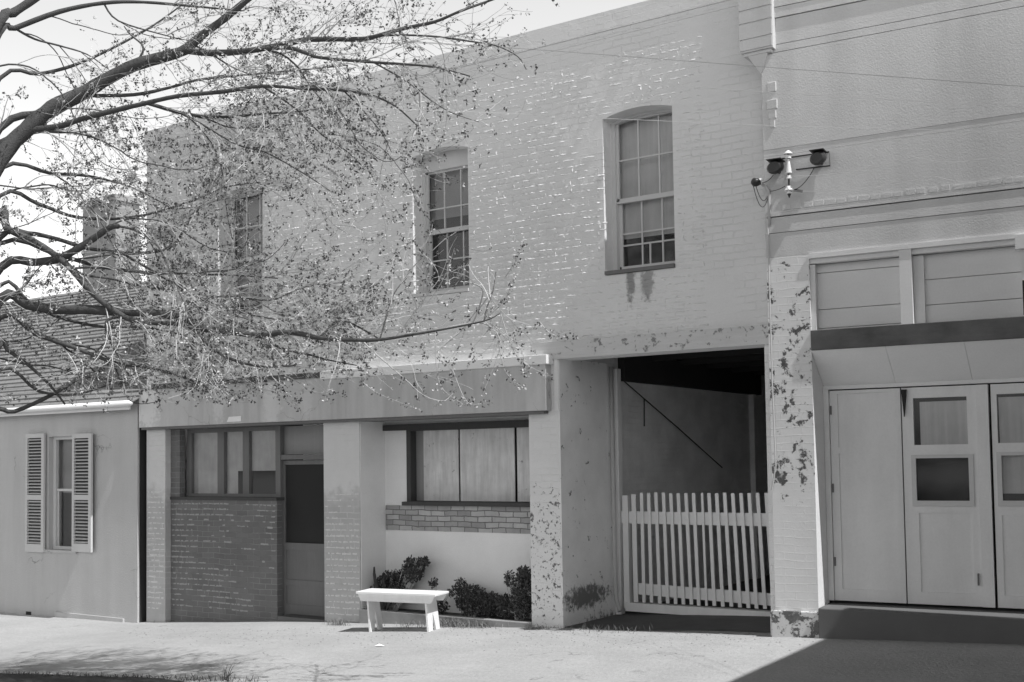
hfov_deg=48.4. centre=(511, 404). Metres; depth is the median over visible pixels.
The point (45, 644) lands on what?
ground
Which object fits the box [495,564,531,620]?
shrub
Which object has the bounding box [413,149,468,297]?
window
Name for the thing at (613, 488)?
drain pipe
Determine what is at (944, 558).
door
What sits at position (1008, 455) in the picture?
door
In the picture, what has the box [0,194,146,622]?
cottage
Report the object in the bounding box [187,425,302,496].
shop window
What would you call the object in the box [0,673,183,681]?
road
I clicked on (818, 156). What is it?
flood lamp
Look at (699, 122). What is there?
overhead wire
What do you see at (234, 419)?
notice card
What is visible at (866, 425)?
door
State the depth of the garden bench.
13.80 m
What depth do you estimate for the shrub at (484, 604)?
14.20 m
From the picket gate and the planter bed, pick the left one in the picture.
the planter bed
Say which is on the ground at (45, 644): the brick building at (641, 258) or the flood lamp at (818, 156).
the brick building at (641, 258)
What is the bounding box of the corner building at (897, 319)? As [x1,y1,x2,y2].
[738,0,1023,644]
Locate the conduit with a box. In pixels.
[751,167,814,489]
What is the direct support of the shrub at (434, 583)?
on the planter bed
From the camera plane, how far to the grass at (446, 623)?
13.82 m
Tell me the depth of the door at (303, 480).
15.87 m
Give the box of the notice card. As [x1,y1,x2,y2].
[227,416,240,421]
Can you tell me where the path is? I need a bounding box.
[566,575,770,631]
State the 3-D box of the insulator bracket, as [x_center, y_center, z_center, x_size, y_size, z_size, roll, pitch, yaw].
[2.885,-2.331,11.540,0.620,0.484,0.222,-3,-3,34]
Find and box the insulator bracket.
[782,150,829,197]
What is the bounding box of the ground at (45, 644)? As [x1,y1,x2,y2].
[0,613,1023,681]
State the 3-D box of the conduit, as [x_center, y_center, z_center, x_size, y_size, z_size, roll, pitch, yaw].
[2.782,-0.754,11.553,0.660,3.247,0.137,-3,-3,34]
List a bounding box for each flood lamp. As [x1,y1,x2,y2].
[766,157,785,173]
[809,148,827,164]
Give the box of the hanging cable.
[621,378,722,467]
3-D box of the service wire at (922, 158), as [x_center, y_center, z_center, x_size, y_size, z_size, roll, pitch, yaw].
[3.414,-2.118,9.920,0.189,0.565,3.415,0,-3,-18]
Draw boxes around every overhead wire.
[356,107,1023,132]
[396,40,1023,86]
[449,69,1023,107]
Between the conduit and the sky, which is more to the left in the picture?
the sky
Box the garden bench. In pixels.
[356,588,448,631]
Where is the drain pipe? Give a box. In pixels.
[609,367,621,611]
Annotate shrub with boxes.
[373,555,430,610]
[428,577,457,613]
[453,577,503,617]
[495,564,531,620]
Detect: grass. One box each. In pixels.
[1,663,267,681]
[322,614,654,633]
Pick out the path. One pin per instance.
(637, 620)
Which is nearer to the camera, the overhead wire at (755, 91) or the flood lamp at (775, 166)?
the overhead wire at (755, 91)
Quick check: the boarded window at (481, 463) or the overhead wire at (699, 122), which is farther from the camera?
the boarded window at (481, 463)
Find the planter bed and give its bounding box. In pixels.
[359,608,531,627]
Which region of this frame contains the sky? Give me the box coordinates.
[0,0,646,301]
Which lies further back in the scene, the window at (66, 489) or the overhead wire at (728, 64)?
the window at (66, 489)
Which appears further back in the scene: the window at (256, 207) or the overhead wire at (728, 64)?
the window at (256, 207)
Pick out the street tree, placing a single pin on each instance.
(26, 129)
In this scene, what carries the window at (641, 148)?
in the brick building at (641, 258)
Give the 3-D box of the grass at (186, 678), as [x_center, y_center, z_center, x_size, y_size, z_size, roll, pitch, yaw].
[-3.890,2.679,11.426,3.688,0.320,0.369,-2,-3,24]
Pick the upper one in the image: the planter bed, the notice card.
the notice card
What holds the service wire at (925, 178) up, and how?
attached to the insulator bracket
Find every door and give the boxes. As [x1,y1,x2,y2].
[283,460,324,616]
[829,388,906,602]
[901,385,982,606]
[990,383,1023,608]
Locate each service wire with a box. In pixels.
[790,172,1022,191]
[809,147,1023,175]
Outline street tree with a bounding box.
[0,0,577,413]
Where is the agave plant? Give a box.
[370,567,390,609]
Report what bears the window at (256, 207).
in the brick building at (641, 258)
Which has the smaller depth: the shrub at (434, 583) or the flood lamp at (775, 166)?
the flood lamp at (775, 166)
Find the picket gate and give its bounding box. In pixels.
[613,369,770,615]
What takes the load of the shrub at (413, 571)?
on the planter bed
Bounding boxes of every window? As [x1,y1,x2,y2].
[44,436,77,553]
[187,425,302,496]
[219,191,262,319]
[383,420,529,506]
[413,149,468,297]
[604,109,674,274]
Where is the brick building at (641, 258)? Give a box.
[139,0,774,627]

